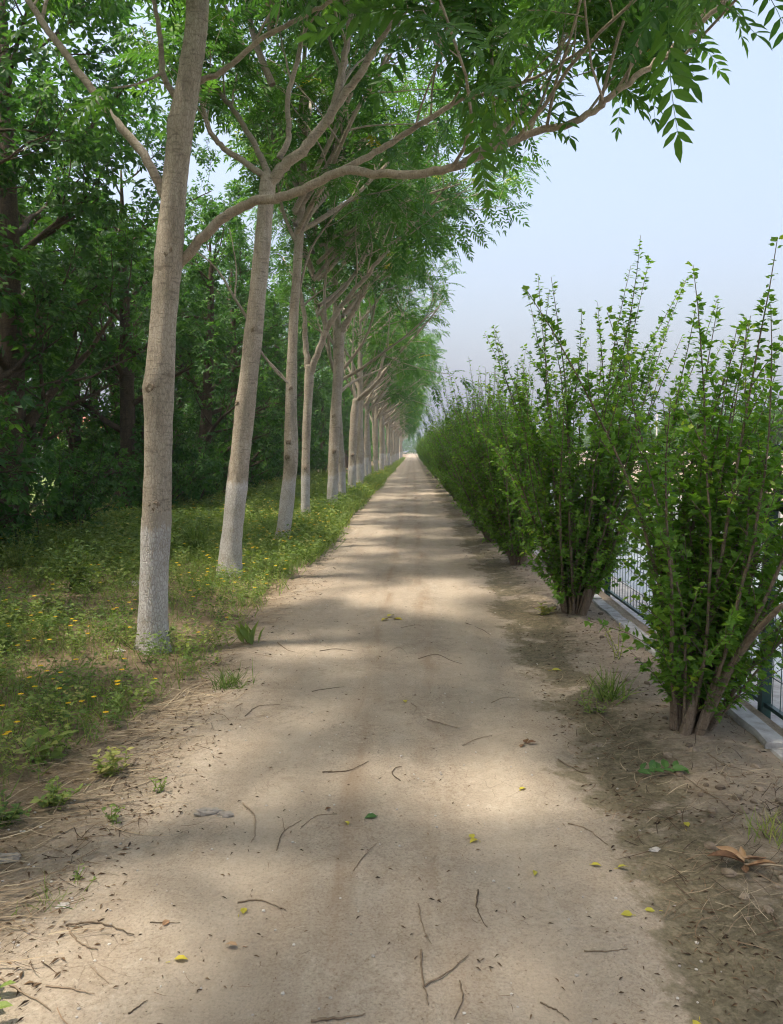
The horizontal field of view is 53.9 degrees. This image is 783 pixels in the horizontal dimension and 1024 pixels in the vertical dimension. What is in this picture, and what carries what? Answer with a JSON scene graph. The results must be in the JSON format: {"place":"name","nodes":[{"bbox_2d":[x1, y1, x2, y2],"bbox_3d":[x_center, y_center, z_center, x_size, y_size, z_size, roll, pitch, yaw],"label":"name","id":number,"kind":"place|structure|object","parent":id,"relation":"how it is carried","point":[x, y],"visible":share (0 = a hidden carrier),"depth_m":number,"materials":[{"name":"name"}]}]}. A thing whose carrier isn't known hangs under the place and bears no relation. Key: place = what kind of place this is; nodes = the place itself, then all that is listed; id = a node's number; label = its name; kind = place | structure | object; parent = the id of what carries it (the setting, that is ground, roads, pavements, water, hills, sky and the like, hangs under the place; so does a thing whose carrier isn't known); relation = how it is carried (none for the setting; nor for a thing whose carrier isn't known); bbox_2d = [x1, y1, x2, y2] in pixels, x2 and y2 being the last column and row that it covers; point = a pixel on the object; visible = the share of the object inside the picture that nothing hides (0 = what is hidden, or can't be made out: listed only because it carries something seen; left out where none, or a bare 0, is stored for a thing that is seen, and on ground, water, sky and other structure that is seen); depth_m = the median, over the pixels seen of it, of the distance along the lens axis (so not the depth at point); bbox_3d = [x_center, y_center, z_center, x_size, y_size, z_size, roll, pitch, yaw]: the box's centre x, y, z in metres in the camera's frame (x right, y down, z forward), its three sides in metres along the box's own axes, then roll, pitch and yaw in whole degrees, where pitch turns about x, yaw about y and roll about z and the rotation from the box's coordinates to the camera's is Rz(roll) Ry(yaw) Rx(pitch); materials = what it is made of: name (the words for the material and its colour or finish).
{"place":"outdoors","nodes":[
{"label":"outdoors","id":0,"kind":"place"},
{"bbox_2d":[0,453,719,1023],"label":"path","id":1,"kind":"structure","parent":0,"point":[324,953],"depth_m":3.04,"materials":[{"name":"soil"}]},
{"bbox_2d":[0,980,15,1008],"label":"weed plant","id":2,"kind":"object","parent":1,"relation":"on","point":[4,1004],"visible":1,"depth_m":2.16,"materials":[{"name":"green plant"}]},
{"bbox_2d":[0,977,50,1010],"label":"twig","id":3,"kind":"object","parent":1,"relation":"on","point":[16,987],"visible":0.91,"depth_m":2.26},
{"bbox_2d":[65,921,134,934],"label":"twig","id":4,"kind":"object","parent":1,"relation":"on","point":[68,924],"visible":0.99,"depth_m":2.60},
{"bbox_2d":[193,807,224,815],"bbox_3d":[-0.799,1.314,3.376,0.136,0.035,0.054,-1,5,-8],"label":"stone","id":5,"kind":"object","parent":1,"relation":"on","point":[203,811],"visible":0.99,"depth_m":3.36,"materials":[{"name":"stone"}]},
{"bbox_2d":[200,655,258,690],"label":"grass tuft","id":6,"kind":"object","parent":1,"relation":"on","point":[233,679],"visible":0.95,"depth_m":5.19,"materials":[{"name":"green plant"}]},
{"bbox_2d":[233,620,263,643],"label":"weed plant","id":7,"kind":"object","parent":1,"relation":"on","point":[242,631],"visible":0.99,"depth_m":6.35,"materials":[{"name":"green plant"}]},
{"bbox_2d":[311,1013,365,1021],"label":"twig","id":8,"kind":"object","parent":1,"relation":"on","point":[326,1018],"visible":1,"depth_m":2.15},
{"bbox_2d":[0,604,721,1023],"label":"path grit","id":9,"kind":"object","parent":1,"relation":"on","point":[294,842],"visible":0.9,"depth_m":2.87,"materials":[{"name":"stone"}]},
{"bbox_2d":[420,949,467,1004],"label":"twig","id":10,"kind":"object","parent":1,"relation":"on","point":[428,982],"visible":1,"depth_m":2.33,"materials":[{"name":"wood"}]},
{"bbox_2d":[0,452,782,1023],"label":"ground","id":11,"kind":"structure","parent":0,"point":[532,972],"depth_m":3.74,"materials":[{"name":"soil"}]},
{"bbox_2d":[0,852,20,863],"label":"stone","id":12,"kind":"object","parent":11,"relation":"on","point":[15,856],"visible":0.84,"depth_m":3.00,"materials":[{"name":"stone"}]},
{"bbox_2d":[0,789,31,828],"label":"weed plant","id":13,"kind":"object","parent":11,"relation":"on","point":[12,814],"visible":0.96,"depth_m":3.27,"materials":[{"name":"green plant"}]},
{"bbox_2d":[0,383,36,487],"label":"tree","id":14,"kind":"object","parent":11,"relation":"on","point":[4,411],"visible":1,"depth_m":7.30,"materials":[{"name":"green plant"}]},
{"bbox_2d":[0,523,58,574],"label":"weed plant","id":15,"kind":"object","parent":11,"relation":"on","point":[21,548],"visible":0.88,"depth_m":9.43,"materials":[{"name":"green plant"}]},
{"bbox_2d":[0,394,75,542],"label":"understory bush","id":16,"kind":"object","parent":11,"relation":"on","point":[5,508],"visible":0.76,"depth_m":10.64,"materials":[{"name":"green plant"}]},
{"bbox_2d":[19,723,74,764],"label":"weed plant","id":17,"kind":"object","parent":11,"relation":"on","point":[45,732],"visible":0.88,"depth_m":3.93,"materials":[{"name":"green plant"}]},
{"bbox_2d":[11,872,98,915],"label":"grass tuft","id":18,"kind":"object","parent":11,"relation":"on","point":[47,889],"visible":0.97,"depth_m":2.73,"materials":[{"name":"green plant"}]},
{"bbox_2d":[0,34,113,555],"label":"tree","id":19,"kind":"object","parent":11,"relation":"on","point":[28,161],"visible":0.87,"depth_m":9.80,"materials":[{"name":"green plant"}]},
{"bbox_2d":[30,775,90,809],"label":"weed plant","id":20,"kind":"object","parent":11,"relation":"on","point":[57,797],"visible":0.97,"depth_m":3.44,"materials":[{"name":"green plant"}]},
{"bbox_2d":[17,169,106,463],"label":"tree","id":21,"kind":"object","parent":11,"relation":"on","point":[22,183],"visible":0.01,"depth_m":20.56,"materials":[{"name":"green plant"}]},
{"bbox_2d":[0,423,142,536],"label":"understory bush","id":22,"kind":"object","parent":11,"relation":"on","point":[73,505],"visible":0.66,"depth_m":12.58,"materials":[{"name":"green plant"}]},
{"bbox_2d":[35,530,115,590],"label":"weed plant","id":23,"kind":"object","parent":11,"relation":"on","point":[76,568],"visible":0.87,"depth_m":8.39,"materials":[{"name":"green plant"}]},
{"bbox_2d":[36,418,119,503],"bbox_3d":[-6.993,-1.174,18.184,3.024,2.619,3.505,-3,5,-33],"label":"understory bush","id":24,"kind":"object","parent":11,"relation":"on","point":[87,462],"visible":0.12,"depth_m":17.95,"materials":[{"name":"green plant"}]},
{"bbox_2d":[12,74,143,473],"bbox_3d":[-7.686,-4.635,15.409,5.559,10.015,4.867,-4,6,-41],"label":"tree","id":25,"kind":"object","parent":11,"relation":"on","point":[20,117],"visible":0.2,"depth_m":15.86,"materials":[{"name":"green plant"}]},
{"bbox_2d":[0,0,176,535],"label":"tree","id":26,"kind":"object","parent":11,"relation":"on","point":[14,211],"visible":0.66,"depth_m":11.51,"materials":[{"name":"green plant"}]},
{"bbox_2d":[18,183,176,487],"bbox_3d":[-7.330,-3.649,18.062,4.264,7.639,4.190,1,5,13],"label":"tree","id":27,"kind":"object","parent":11,"relation":"on","point":[78,438],"visible":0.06,"depth_m":18.06,"materials":[{"name":"green plant"}]},
{"bbox_2d":[90,745,133,776],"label":"weed plant","id":28,"kind":"object","parent":11,"relation":"on","point":[109,769],"visible":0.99,"depth_m":3.79,"materials":[{"name":"green plant"}]},
{"bbox_2d":[102,804,124,824],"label":"weed plant","id":29,"kind":"object","parent":11,"relation":"on","point":[114,817],"visible":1,"depth_m":3.33,"materials":[{"name":"green plant"}]},
{"bbox_2d":[48,198,189,501],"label":"tree","id":30,"kind":"object","parent":11,"relation":"on","point":[136,379],"visible":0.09,"depth_m":22.09,"materials":[{"name":"green plant"}]},
{"bbox_2d":[20,59,249,512],"bbox_3d":[-5.577,-4.162,16.708,4.978,9.430,4.293,-1,5,-17],"label":"tree","id":31,"kind":"object","parent":11,"relation":"on","point":[127,409],"visible":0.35,"depth_m":16.17,"materials":[{"name":"green plant"}]},
{"bbox_2d":[81,215,196,457],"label":"tree","id":32,"kind":"object","parent":11,"relation":"on","point":[178,370],"visible":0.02,"depth_m":24.25,"materials":[{"name":"green plant"}]},
{"bbox_2d":[97,440,214,513],"bbox_3d":[-5.141,-0.700,16.170,2.242,1.942,2.598,-2,5,-28],"label":"understory bush","id":33,"kind":"object","parent":11,"relation":"on","point":[138,467],"visible":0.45,"depth_m":15.67,"materials":[{"name":"green plant"}]},
{"bbox_2d":[84,395,252,506],"bbox_3d":[-5.133,-1.237,17.528,3.653,2.788,2.612,0,5,3],"label":"understory bush","id":34,"kind":"object","parent":11,"relation":"on","point":[177,454],"visible":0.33,"depth_m":16.98,"materials":[{"name":"green plant"}]},
{"bbox_2d":[132,248,227,440],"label":"tree","id":35,"kind":"object","parent":11,"relation":"on","point":[179,400],"visible":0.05,"depth_m":27.52,"materials":[{"name":"green plant"}]},
{"bbox_2d":[0,472,380,734],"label":"yellow flowers","id":36,"kind":"object","parent":11,"relation":"on","point":[6,732],"visible":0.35,"depth_m":6.60,"materials":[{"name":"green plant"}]},
{"bbox_2d":[172,518,220,553],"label":"grass tuft","id":37,"kind":"object","parent":11,"relation":"on","point":[202,537],"visible":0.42,"depth_m":11.19,"materials":[{"name":"green plant"}]},
{"bbox_2d":[0,465,393,774],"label":"ground weeds","id":38,"kind":"object","parent":11,"relation":"on","point":[55,608],"visible":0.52,"depth_m":8.60,"materials":[{"name":"green plant"}]},
{"bbox_2d":[172,423,224,504],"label":"understory bush","id":39,"kind":"object","parent":11,"relation":"on","point":[210,488],"visible":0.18,"depth_m":18.43,"materials":[{"name":"green plant"}]},
{"bbox_2d":[0,456,404,805],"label":"grass","id":40,"kind":"structure","parent":11,"relation":"on","point":[366,494],"depth_m":8.23,"materials":[{"name":"green plant"}]},
{"bbox_2d":[173,438,258,496],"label":"understory bush","id":41,"kind":"object","parent":11,"relation":"on","point":[219,488],"visible":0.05,"depth_m":20.62,"materials":[{"name":"green plant"}]},
{"bbox_2d":[145,204,303,470],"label":"tree","id":42,"kind":"object","parent":11,"relation":"on","point":[240,296],"visible":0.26,"depth_m":22.95,"materials":[{"name":"green plant"}]},
{"bbox_2d":[140,170,321,497],"bbox_3d":[-4.682,-4.651,20.099,5.129,9.240,4.490,4,6,38],"label":"tree","id":43,"kind":"object","parent":11,"relation":"on","point":[206,271],"visible":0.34,"depth_m":19.84,"materials":[{"name":"green plant"}]},
{"bbox_2d":[191,414,283,496],"bbox_3d":[-4.486,-1.567,21.774,2.590,2.765,3.624,-4,6,-41],"label":"understory bush","id":44,"kind":"object","parent":11,"relation":"on","point":[216,483],"visible":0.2,"depth_m":21.51,"materials":[{"name":"green plant"}]},
{"bbox_2d":[177,222,303,464],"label":"tree","id":45,"kind":"object","parent":11,"relation":"on","point":[273,399],"visible":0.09,"depth_m":26.47,"materials":[{"name":"green plant"}]},
{"bbox_2d":[217,412,283,487],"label":"understory bush","id":46,"kind":"object","parent":11,"relation":"on","point":[256,459],"visible":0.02,"depth_m":25.27,"materials":[{"name":"green plant"}]},
{"bbox_2d":[216,246,330,478],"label":"tree","id":47,"kind":"object","parent":11,"relation":"on","point":[316,395],"visible":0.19,"depth_m":30.27,"materials":[{"name":"green plant"}]},
{"bbox_2d":[251,418,315,485],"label":"understory bush","id":48,"kind":"object","parent":11,"relation":"on","point":[264,476],"visible":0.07,"depth_m":27.80,"materials":[{"name":"green plant"}]},
{"bbox_2d":[239,282,329,457],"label":"tree","id":49,"kind":"object","parent":11,"relation":"on","point":[315,423],"visible":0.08,"depth_m":33.83,"materials":[{"name":"green plant"}]},
{"bbox_2d":[265,296,329,460],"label":"tree","id":50,"kind":"object","parent":11,"relation":"on","point":[302,404],"visible":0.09,"depth_m":37.21,"materials":[{"name":"green plant"}]},
{"bbox_2d":[265,308,345,457],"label":"tree","id":51,"kind":"object","parent":11,"relation":"on","point":[326,406],"visible":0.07,"depth_m":41.15,"materials":[{"name":"green plant"}]},
{"bbox_2d":[302,334,351,470],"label":"tree","id":52,"kind":"object","parent":11,"relation":"on","point":[328,380],"visible":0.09,"depth_m":45.37,"materials":[{"name":"green plant"}]},
{"bbox_2d":[311,361,353,470],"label":"tree","id":53,"kind":"object","parent":11,"relation":"on","point":[347,425],"visible":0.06,"depth_m":54.30,"materials":[{"name":"green plant"}]},
{"bbox_2d":[203,0,502,544],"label":"whitewashed tree","id":54,"kind":"object","parent":11,"relation":"on","point":[336,150],"visible":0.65,"depth_m":11.58,"materials":[{"name":"green plant"}]},
{"bbox_2d":[249,204,473,496],"bbox_3d":[-1.001,-5.182,21.924,6.240,10.038,6.301,0,5,-5],"label":"whitewashed tree","id":55,"kind":"object","parent":11,"relation":"on","point":[371,347],"visible":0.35,"depth_m":21.59,"materials":[{"name":"green plant"}]},
{"bbox_2d":[313,368,426,461],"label":"distant wood","id":56,"kind":"object","parent":11,"relation":"on","point":[410,449],"visible":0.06,"depth_m":299.50,"materials":[{"name":"green plant"}]},
{"bbox_2d":[309,263,442,479],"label":"whitewashed tree","id":57,"kind":"object","parent":11,"relation":"on","point":[368,397],"visible":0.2,"depth_m":32.49,"materials":[{"name":"green plant"}]},
{"bbox_2d":[287,163,469,489],"bbox_3d":[-0.745,-5.946,25.962,7.131,10.878,5.310,3,5,29],"label":"whitewashed tree","id":58,"kind":"object","parent":11,"relation":"on","point":[354,414],"visible":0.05,"depth_m":26.23,"materials":[{"name":"green plant"}]},
{"bbox_2d":[298,237,461,485],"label":"whitewashed tree","id":59,"kind":"object","parent":11,"relation":"on","point":[359,450],"visible":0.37,"depth_m":29.52,"materials":[{"name":"green plant"}]},
{"bbox_2d":[94,0,667,579],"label":"whitewashed tree","id":60,"kind":"object","parent":11,"relation":"on","point":[346,82],"visible":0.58,"depth_m":9.00,"materials":[{"name":"green plant"}]},
{"bbox_2d":[232,74,531,503],"bbox_3d":[-0.110,-5.425,19.396,7.196,10.885,5.523,5,6,45],"label":"whitewashed tree","id":61,"kind":"object","parent":11,"relation":"on","point":[352,307],"visible":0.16,"depth_m":19.05,"materials":[{"name":"green plant"}]},
{"bbox_2d":[214,50,551,516],"bbox_3d":[-0.383,-4.250,15.172,5.491,9.172,8.404,-4,6,-40],"label":"whitewashed tree","id":62,"kind":"object","parent":11,"relation":"on","point":[367,225],"visible":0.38,"depth_m":14.98,"materials":[{"name":"green plant"}]},
{"bbox_2d":[342,305,427,475],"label":"whitewashed tree","id":63,"kind":"object","parent":11,"relation":"on","point":[383,392],"visible":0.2,"depth_m":36.79,"materials":[{"name":"green plant"}]},
{"bbox_2d":[319,301,454,472],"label":"whitewashed tree","id":64,"kind":"object","parent":11,"relation":"on","point":[377,414],"visible":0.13,"depth_m":43.98,"materials":[{"name":"green plant"}]},
{"bbox_2d":[329,285,448,475],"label":"whitewashed tree","id":65,"kind":"object","parent":11,"relation":"on","point":[370,401],"visible":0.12,"depth_m":39.51,"materials":[{"name":"green plant"}]},
{"bbox_2d":[331,331,449,463],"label":"whitewashed tree","id":66,"kind":"object","parent":11,"relation":"on","point":[372,418],"visible":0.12,"depth_m":47.00,"materials":[{"name":"green plant"}]},
{"bbox_2d":[0,537,782,1023],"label":"stick litter","id":67,"kind":"object","parent":11,"relation":"on","point":[466,795],"visible":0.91,"depth_m":3.26,"materials":[{"name":"wood"}]},
{"bbox_2d":[0,514,782,1023],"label":"leaf litter","id":68,"kind":"object","parent":11,"relation":"on","point":[372,820],"visible":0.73,"depth_m":3.25,"materials":[{"name":"plant"}]},
{"bbox_2d":[356,365,426,441],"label":"whitewashed tree","id":69,"kind":"object","parent":11,"relation":"on","point":[399,408],"visible":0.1,"depth_m":54.04,"materials":[{"name":"green plant"}]},
{"bbox_2d":[0,513,782,1018],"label":"dry straw","id":70,"kind":"object","parent":11,"relation":"on","point":[140,767],"visible":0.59,"depth_m":3.77,"materials":[{"name":"plant"}]},
{"bbox_2d":[364,360,436,470],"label":"whitewashed tree","id":71,"kind":"object","parent":11,"relation":"on","point":[381,457],"visible":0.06,"depth_m":50.38,"materials":[{"name":"green plant"}]},
{"bbox_2d":[369,354,431,425],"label":"whitewashed tree","id":72,"kind":"object","parent":11,"relation":"on","point":[394,415],"visible":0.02,"depth_m":57.21,"materials":[{"name":"green plant"}]},
{"bbox_2d":[24,0,782,654],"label":"whitewashed tree","id":73,"kind":"object","parent":11,"relation":"on","point":[666,40],"visible":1,"depth_m":4.78,"materials":[{"name":"green plant"}]},
{"bbox_2d":[364,349,446,465],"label":"whitewashed tree","id":74,"kind":"object","parent":11,"relation":"on","point":[385,462],"visible":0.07,"depth_m":61.43,"materials":[{"name":"green plant"}]},
{"bbox_2d":[378,362,434,463],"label":"whitewashed tree","id":75,"kind":"object","parent":11,"relation":"on","point":[391,433],"visible":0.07,"depth_m":71.96,"materials":[{"name":"green plant"}]},
{"bbox_2d":[384,392,428,446],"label":"whitewashed tree","id":76,"kind":"object","parent":11,"relation":"on","point":[395,424],"visible":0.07,"depth_m":67.47,"materials":[{"name":"green plant"}]},
{"bbox_2d":[386,386,427,466],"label":"whitewashed tree","id":77,"kind":"object","parent":11,"relation":"on","point":[388,442],"visible":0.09,"depth_m":64.83,"materials":[{"name":"green plant"}]},
{"bbox_2d":[426,400,466,500],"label":"tall shrub","id":78,"kind":"object","parent":11,"relation":"on","point":[442,464],"visible":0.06,"depth_m":23.80,"materials":[{"name":"green plant"}]},
{"bbox_2d":[424,406,474,495],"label":"tall shrub","id":79,"kind":"object","parent":11,"relation":"on","point":[439,469],"visible":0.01,"depth_m":26.48,"materials":[{"name":"green plant"}]},
{"bbox_2d":[434,406,480,512],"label":"tall shrub","id":80,"kind":"object","parent":11,"relation":"on","point":[462,505],"visible":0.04,"depth_m":18.83,"materials":[{"name":"green plant"}]},
{"bbox_2d":[428,391,490,500],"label":"tall shrub","id":81,"kind":"object","parent":11,"relation":"on","point":[445,467],"visible":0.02,"depth_m":21.16,"materials":[{"name":"green plant"}]},
{"bbox_2d":[413,358,522,526],"bbox_3d":[1.761,-1.428,15.891,2.085,3.499,2.506,-1,5,-13],"label":"tall shrub","id":82,"kind":"object","parent":11,"relation":"on","point":[453,439],"visible":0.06,"depth_m":15.74,"materials":[{"name":"green plant"}]},
{"bbox_2d":[430,358,557,542],"bbox_3d":[1.749,-1.004,12.976,2.079,3.190,2.194,4,6,40],"label":"tall shrub","id":83,"kind":"object","parent":11,"relation":"on","point":[471,498],"visible":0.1,"depth_m":12.97,"materials":[{"name":"green plant"}]},
{"bbox_2d":[431,353,578,564],"bbox_3d":[1.522,-0.671,10.459,1.890,2.882,2.699,2,5,28],"label":"tall shrub","id":84,"kind":"object","parent":11,"relation":"on","point":[504,522],"visible":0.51,"depth_m":10.27,"materials":[{"name":"green plant"}]},
{"bbox_2d":[535,602,555,614],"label":"weed plant","id":85,"kind":"object","parent":11,"relation":"on","point":[548,610],"visible":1,"depth_m":7.42,"materials":[{"name":"green plant"}]},
{"bbox_2d":[573,687,606,713],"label":"weed plant","id":86,"kind":"object","parent":11,"relation":"on","point":[588,707],"visible":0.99,"depth_m":4.69,"materials":[{"name":"green plant"}]},
{"bbox_2d":[472,236,726,615],"bbox_3d":[2.053,-0.692,7.334,2.352,3.488,2.230,-1,5,-13],"label":"tall shrub","id":87,"kind":"object","parent":11,"relation":"on","point":[574,535],"visible":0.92,"depth_m":7.09,"materials":[{"name":"green plant"}]},
{"bbox_2d":[583,665,643,704],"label":"grass tuft","id":88,"kind":"object","parent":11,"relation":"on","point":[612,693],"visible":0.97,"depth_m":4.90,"materials":[{"name":"green plant"}]},
{"bbox_2d":[604,620,629,659],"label":"weed plant","id":89,"kind":"object","parent":11,"relation":"on","point":[607,631],"visible":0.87,"depth_m":5.81,"materials":[{"name":"green plant"}]},
{"bbox_2d":[487,546,782,920],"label":"soil clods","id":90,"kind":"object","parent":11,"relation":"on","point":[711,845],"visible":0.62,"depth_m":3.42,"materials":[{"name":"soil"}]},
{"bbox_2d":[522,235,782,735],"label":"tall shrub","id":91,"kind":"object","parent":11,"relation":"on","point":[705,636],"visible":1,"depth_m":4.08,"materials":[{"name":"green plant"}]},
{"bbox_2d":[532,550,782,761],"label":"kerb","id":92,"kind":"structure","parent":11,"relation":"on","point":[764,734],"depth_m":4.45,"materials":[{"name":"concrete"}]},
{"bbox_2d":[635,759,689,773],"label":"leafy sprig","id":93,"kind":"object","parent":11,"relation":"on","point":[665,764],"visible":1,"depth_m":3.78,"materials":[{"name":"green plant"}]},
{"bbox_2d":[707,846,782,872],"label":"dead leaf cluster","id":94,"kind":"object","parent":11,"relation":"on","point":[732,853],"visible":1,"depth_m":2.91,"materials":[{"name":"plant"}]},
{"bbox_2d":[744,805,782,848],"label":"grass tuft","id":95,"kind":"object","parent":11,"relation":"on","point":[771,827],"visible":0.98,"depth_m":3.13,"materials":[{"name":"green plant"}]},
{"bbox_2d":[6,0,782,451],"label":"sky","id":96,"kind":"structure","parent":0,"point":[718,210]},
{"bbox_2d":[552,488,782,680],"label":"water","id":97,"kind":"structure","parent":0,"point":[639,588],"depth_m":11.61,"materials":[{"name":"grey liquid"}]},
{"bbox_2d":[558,451,782,499],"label":"terrain","id":98,"kind":"structure","parent":0,"point":[638,470],"depth_m":43.44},
{"bbox_2d":[654,409,752,442],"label":"tree","id":99,"kind":"object","parent":98,"relation":"on","point":[734,419],"visible":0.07,"depth_m":49.74,"materials":[{"name":"green plant"}]},
{"bbox_2d":[723,405,782,443],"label":"tree","id":100,"kind":"object","parent":98,"relation":"on","point":[779,435],"visible":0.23,"depth_m":42.15,"materials":[{"name":"green plant"}]},
{"bbox_2d":[601,576,782,727],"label":"canal edge pavement","id":101,"kind":"structure","parent":0,"point":[777,720],"depth_m":7.43,"materials":[{"name":"concrete"}]},
{"bbox_2d":[534,445,782,719],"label":"fence","id":102,"kind":"object","parent":101,"relation":"on","point":[765,707],"depth_m":4.68,"materials":[{"name":"metal"}]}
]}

